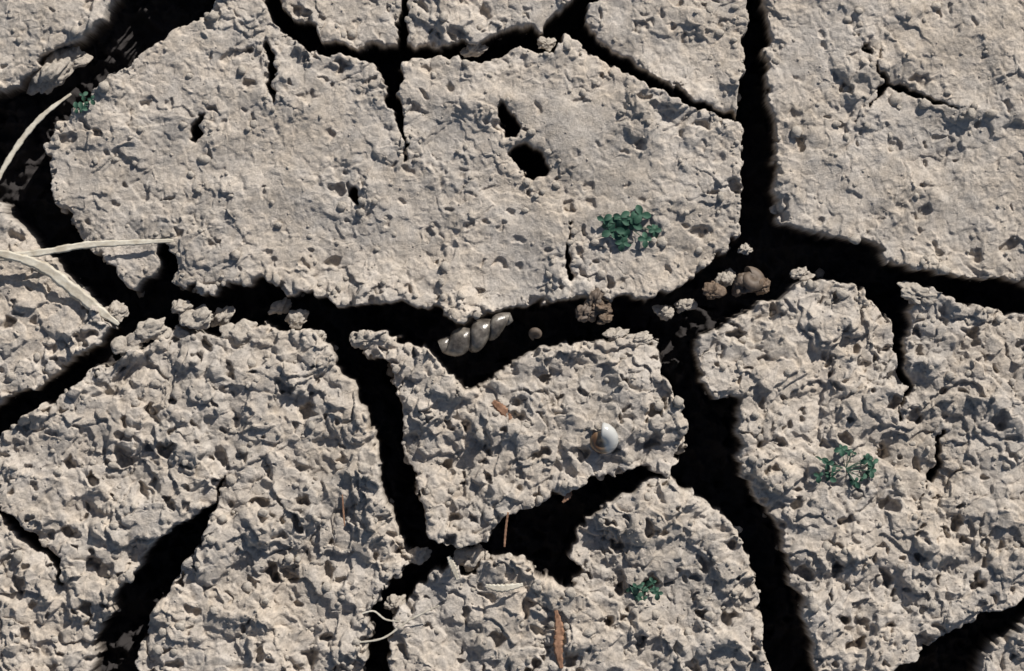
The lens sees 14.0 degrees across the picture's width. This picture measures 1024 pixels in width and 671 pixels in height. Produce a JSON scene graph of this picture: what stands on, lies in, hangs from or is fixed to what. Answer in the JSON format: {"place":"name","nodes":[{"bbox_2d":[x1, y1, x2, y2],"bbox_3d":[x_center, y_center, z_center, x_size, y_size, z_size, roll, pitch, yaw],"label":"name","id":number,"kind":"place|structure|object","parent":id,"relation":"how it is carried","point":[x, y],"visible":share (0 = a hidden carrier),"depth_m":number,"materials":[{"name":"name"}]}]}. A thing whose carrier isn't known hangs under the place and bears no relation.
{"place":"outdoors","nodes":[
{"label":"outdoors","id":0,"kind":"place"},
{"bbox_2d":[0,0,1023,670],"bbox_3d":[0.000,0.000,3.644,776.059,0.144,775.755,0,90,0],"label":"cracked mud ground","id":1,"kind":"structure","parent":0,"point":[708,482],"depth_m":3.60,"materials":[{"name":"beige soil"}]},
{"bbox_2d":[0,93,71,179],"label":"dry grass blade","id":2,"kind":"object","parent":1,"relation":"on","point":[23,137],"visible":1,"depth_m":3.59,"materials":[{"name":"plant"}]},
{"bbox_2d":[27,48,74,95],"bbox_3d":[-0.398,-0.225,3.612,0.026,0.038,0.052,38,90,0],"label":"mud clod","id":3,"kind":"object","parent":1,"relation":"on","point":[53,72],"visible":1,"depth_m":3.61,"materials":[{"name":"beige soil"}]},
{"bbox_2d":[0,250,119,325],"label":"dry grass blade","id":4,"kind":"object","parent":1,"relation":"on","point":[76,292],"visible":1,"depth_m":3.59,"materials":[{"name":"plant"}]},
{"bbox_2d":[61,46,92,68],"bbox_3d":[-0.379,-0.241,3.621,0.032,0.023,0.020,0,90,0],"label":"mud clod","id":5,"kind":"object","parent":1,"relation":"on","point":[79,57],"visible":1,"depth_m":3.62,"materials":[{"name":"beige soil"}]},
{"bbox_2d":[73,92,94,113],"bbox_3d":[-0.367,-0.201,3.592,0.020,0.010,0.017,-18,90,0],"label":"green weed","id":6,"kind":"object","parent":1,"relation":"on","point":[76,105],"visible":1,"depth_m":3.59,"materials":[{"name":"green plant"}]},
{"bbox_2d":[0,239,173,260],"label":"dry grass blade","id":7,"kind":"object","parent":1,"relation":"on","point":[70,247],"visible":1,"depth_m":3.59,"materials":[{"name":"plant"}]},
{"bbox_2d":[105,300,128,321],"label":"mud clod","id":8,"kind":"object","parent":1,"relation":"on","point":[117,310],"visible":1,"depth_m":3.60,"materials":[{"name":"beige soil"}]},
{"bbox_2d":[110,332,142,355],"bbox_3d":[-0.331,0.008,3.607,0.029,0.020,0.021,-22,90,0],"label":"mud clod","id":9,"kind":"object","parent":1,"relation":"on","point":[121,345],"visible":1,"depth_m":3.60,"materials":[{"name":"beige soil"}]},
{"bbox_2d":[134,317,171,342],"bbox_3d":[-0.312,-0.004,3.604,0.036,0.022,0.020,-13,90,0],"label":"mud clod","id":10,"kind":"object","parent":1,"relation":"on","point":[147,330],"visible":1,"depth_m":3.60,"materials":[{"name":"beige soil"}]},
{"bbox_2d":[171,299,192,313],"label":"mud clod","id":11,"kind":"object","parent":1,"relation":"on","point":[179,306],"visible":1,"depth_m":3.60,"materials":[{"name":"beige soil"}]},
{"bbox_2d":[179,304,212,329],"bbox_3d":[-0.272,-0.016,3.604,0.030,0.024,0.023,0,90,0],"label":"mud clod","id":12,"kind":"object","parent":1,"relation":"on","point":[198,318],"visible":1,"depth_m":3.60,"materials":[{"name":"beige soil"}]},
{"bbox_2d":[210,306,234,326],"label":"mud clod","id":13,"kind":"object","parent":1,"relation":"on","point":[223,316],"visible":1,"depth_m":3.62,"materials":[{"name":"beige soil"}]},
{"bbox_2d":[219,318,257,346],"bbox_3d":[-0.234,-0.002,3.604,0.033,0.025,0.024,-19,90,0],"label":"mud clod","id":14,"kind":"object","parent":1,"relation":"on","point":[236,335],"visible":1,"depth_m":3.60,"materials":[{"name":"beige soil"}]},
{"bbox_2d":[268,297,291,314],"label":"mud clod","id":15,"kind":"object","parent":1,"relation":"on","point":[280,307],"visible":1,"depth_m":3.62,"materials":[{"name":"grey soil"}]},
{"bbox_2d":[285,309,308,329],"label":"mud clod","id":16,"kind":"object","parent":1,"relation":"on","point":[296,319],"visible":1,"depth_m":3.61,"materials":[{"name":"beige soil"}]},
{"bbox_2d":[312,330,326,341],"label":"mud clod","id":17,"kind":"object","parent":1,"relation":"on","point":[322,334],"visible":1,"depth_m":3.60,"materials":[{"name":"beige soil"}]},
{"bbox_2d":[342,495,344,525],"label":"dry twig","id":18,"kind":"object","parent":1,"relation":"on","point":[343,512],"visible":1,"depth_m":3.59,"materials":[{"name":"brown wood"}]},
{"bbox_2d":[349,330,371,349],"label":"mud clod","id":19,"kind":"object","parent":1,"relation":"on","point":[359,340],"visible":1,"depth_m":3.60,"materials":[{"name":"beige soil"}]},
{"bbox_2d":[362,610,400,621],"bbox_3d":[-0.112,0.241,3.589,0.033,0.002,0.010,0,90,0],"label":"dry twig","id":20,"kind":"object","parent":1,"relation":"on","point":[376,612],"visible":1,"depth_m":3.59,"materials":[{"name":"plant"}]},
{"bbox_2d":[384,594,405,613],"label":"mud clod","id":21,"kind":"object","parent":1,"relation":"on","point":[392,602],"visible":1,"depth_m":3.62,"materials":[{"name":"beige soil"}]},
{"bbox_2d":[360,605,438,642],"bbox_3d":[-0.097,0.251,3.590,0.079,0.002,0.008,-24,90,0],"label":"dry twig","id":22,"kind":"object","parent":1,"relation":"on","point":[392,632],"visible":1,"depth_m":3.59,"materials":[{"name":"plant"}]},
{"bbox_2d":[408,546,431,564],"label":"mud clod","id":23,"kind":"object","parent":1,"relation":"on","point":[419,556],"visible":1,"depth_m":3.61,"materials":[{"name":"grey soil"}]},
{"bbox_2d":[447,556,459,579],"bbox_3d":[-0.050,0.200,3.588,0.011,0.004,0.021,0,90,0],"label":"dry grass blade","id":24,"kind":"object","parent":1,"relation":"on","point":[453,567],"visible":1,"depth_m":3.59,"materials":[{"name":"plant"}]},
{"bbox_2d":[452,543,490,571],"bbox_3d":[-0.035,0.192,3.615,0.034,0.026,0.025,0,90,0],"label":"mud clod","id":25,"kind":"object","parent":1,"relation":"on","point":[468,558],"visible":1,"depth_m":3.61,"materials":[{"name":"grey soil"}]},
{"bbox_2d":[460,43,488,56],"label":"mud clod","id":26,"kind":"object","parent":1,"relation":"on","point":[469,50],"visible":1,"depth_m":3.61,"materials":[{"name":"grey soil"}]},
{"bbox_2d":[438,312,512,356],"bbox_3d":[-0.029,0.000,3.597,0.067,0.023,0.026,-23,90,0],"label":"twisted snail shell","id":27,"kind":"object","parent":1,"relation":"on","point":[477,335],"visible":1,"depth_m":3.59},
{"bbox_2d":[491,400,512,419],"bbox_3d":[-0.008,0.064,3.589,0.022,0.003,0.009,43,90,0],"label":"dry leaf strip","id":28,"kind":"object","parent":1,"relation":"on","point":[502,409],"visible":1,"depth_m":3.59,"materials":[{"name":"brown plant"}]},
{"bbox_2d":[485,583,522,592],"bbox_3d":[-0.006,0.216,3.585,0.032,0.004,0.009,0,90,0],"label":"dry grass blade","id":29,"kind":"object","parent":1,"relation":"on","point":[501,588],"visible":1,"depth_m":3.58,"materials":[{"name":"plant"}]},
{"bbox_2d":[503,512,508,546],"bbox_3d":[-0.005,0.167,3.589,0.005,0.005,0.030,0,90,0],"label":"dry twig","id":30,"kind":"object","parent":1,"relation":"on","point":[505,529],"visible":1,"depth_m":3.59,"materials":[{"name":"brown wood"}]},
{"bbox_2d":[0,0,1023,670],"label":"mud crumbs","id":31,"kind":"object","parent":1,"relation":"on","point":[480,434],"visible":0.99,"depth_m":3.60,"materials":[{"name":"beige soil"}]},
{"bbox_2d":[504,553,524,558],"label":"mud clod","id":32,"kind":"object","parent":1,"relation":"on","point":[510,555],"visible":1,"depth_m":3.61,"materials":[{"name":"beige soil"}]},
{"bbox_2d":[528,327,541,339],"bbox_3d":[0.020,-0.002,3.602,0.013,0.008,0.011,-23,118,28],"label":"snail shell","id":33,"kind":"object","parent":1,"relation":"on","point":[534,332],"visible":1,"depth_m":3.60},
{"bbox_2d":[537,36,556,51],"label":"mud clod","id":34,"kind":"object","parent":1,"relation":"on","point":[548,44],"visible":1,"depth_m":3.61,"materials":[{"name":"beige soil"}]},
{"bbox_2d":[552,610,564,668],"bbox_3d":[0.040,0.260,3.586,0.011,0.004,0.050,0,90,0],"label":"dry leaf strip","id":35,"kind":"object","parent":1,"relation":"on","point":[558,637],"visible":1,"depth_m":3.58,"materials":[{"name":"brown plant"}]},
{"bbox_2d":[562,491,571,502],"bbox_3d":[0.047,0.137,3.594,0.009,0.003,0.015,0,90,0],"label":"dry leaf strip","id":36,"kind":"object","parent":1,"relation":"on","point":[567,497],"visible":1,"depth_m":3.59,"materials":[{"name":"brown plant"}]},
{"bbox_2d":[575,288,613,324],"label":"mud clods","id":37,"kind":"object","parent":1,"relation":"on","point":[592,307],"visible":1,"depth_m":3.60,"materials":[{"name":"brown soil"}]},
{"bbox_2d":[590,422,618,453],"bbox_3d":[0.079,0.088,3.584,0.026,0.016,0.029,-11,115,15],"label":"snail shell","id":38,"kind":"object","parent":1,"relation":"on","point":[605,440],"visible":1,"depth_m":3.58},
{"bbox_2d":[597,214,630,228],"bbox_3d":[0.087,-0.098,3.594,0.029,0.009,0.013,0,90,0],"label":"green weed","id":39,"kind":"object","parent":1,"relation":"on","point":[609,219],"visible":1,"depth_m":3.59,"materials":[{"name":"green plant"}]},
{"bbox_2d":[602,327,628,341],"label":"mud clod","id":40,"kind":"object","parent":1,"relation":"on","point":[611,334],"visible":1,"depth_m":3.60,"materials":[{"name":"beige soil"}]},
{"bbox_2d":[602,205,661,250],"bbox_3d":[0.103,-0.091,3.595,0.042,0.013,0.042,40,90,0],"label":"green weed","id":41,"kind":"object","parent":1,"relation":"on","point":[623,234],"visible":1,"depth_m":3.59,"materials":[{"name":"green plant"}]},
{"bbox_2d":[623,331,652,344],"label":"mud clod","id":42,"kind":"object","parent":1,"relation":"on","point":[644,337],"visible":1,"depth_m":3.60,"materials":[{"name":"beige soil"}]},
{"bbox_2d":[625,577,662,601],"bbox_3d":[0.114,0.220,3.594,0.031,0.012,0.021,-15,90,0],"label":"green weed","id":43,"kind":"object","parent":1,"relation":"on","point":[654,590],"visible":1,"depth_m":3.60,"materials":[{"name":"green plant"}]},
{"bbox_2d":[652,305,674,320],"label":"mud clod","id":44,"kind":"object","parent":1,"relation":"on","point":[665,312],"visible":1,"depth_m":3.62,"materials":[{"name":"beige soil"}]},
{"bbox_2d":[674,298,697,313],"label":"mud clod","id":45,"kind":"object","parent":1,"relation":"on","point":[681,305],"visible":1,"depth_m":3.62,"materials":[{"name":"beige soil"}]},
{"bbox_2d":[702,281,726,299],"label":"mud clod","id":46,"kind":"object","parent":1,"relation":"on","point":[713,290],"visible":1,"depth_m":3.60,"materials":[{"name":"brown soil"}]},
{"bbox_2d":[714,268,735,286],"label":"mud clod","id":47,"kind":"object","parent":1,"relation":"on","point":[726,277],"visible":1,"depth_m":3.62,"materials":[{"name":"beige soil"}]},
{"bbox_2d":[731,272,753,296],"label":"mud clod","id":48,"kind":"object","parent":1,"relation":"on","point":[738,288],"visible":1,"depth_m":3.61,"materials":[{"name":"soil"}]},
{"bbox_2d":[738,243,752,254],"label":"mud clod","id":49,"kind":"object","parent":1,"relation":"on","point":[745,249],"visible":1,"depth_m":3.61,"materials":[{"name":"beige soil"}]},
{"bbox_2d":[742,266,764,290],"bbox_3d":[0.207,-0.049,3.609,0.022,0.014,0.025,-10,58,-25],"label":"snail shell","id":50,"kind":"object","parent":1,"relation":"on","point":[752,276],"visible":1,"depth_m":3.60},
{"bbox_2d":[754,277,770,295],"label":"mud clod","id":51,"kind":"object","parent":1,"relation":"on","point":[766,286],"visible":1,"depth_m":3.61,"materials":[{"name":"brown soil"}]},
{"bbox_2d":[790,266,814,281],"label":"mud clod","id":52,"kind":"object","parent":1,"relation":"on","point":[803,274],"visible":1,"depth_m":3.60,"materials":[{"name":"beige soil"}]},
{"bbox_2d":[814,444,877,487],"bbox_3d":[0.287,0.112,3.591,0.056,0.016,0.038,0,90,0],"label":"green weed","id":53,"kind":"object","parent":1,"relation":"on","point":[868,458],"visible":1,"depth_m":3.59,"materials":[{"name":"green plant"}]},
{"bbox_2d":[896,281,937,306],"bbox_3d":[0.348,-0.036,3.606,0.038,0.030,0.019,10,90,0],"label":"mud clod","id":54,"kind":"object","parent":1,"relation":"on","point":[913,293],"visible":1,"depth_m":3.59,"materials":[{"name":"beige soil"}]}
]}

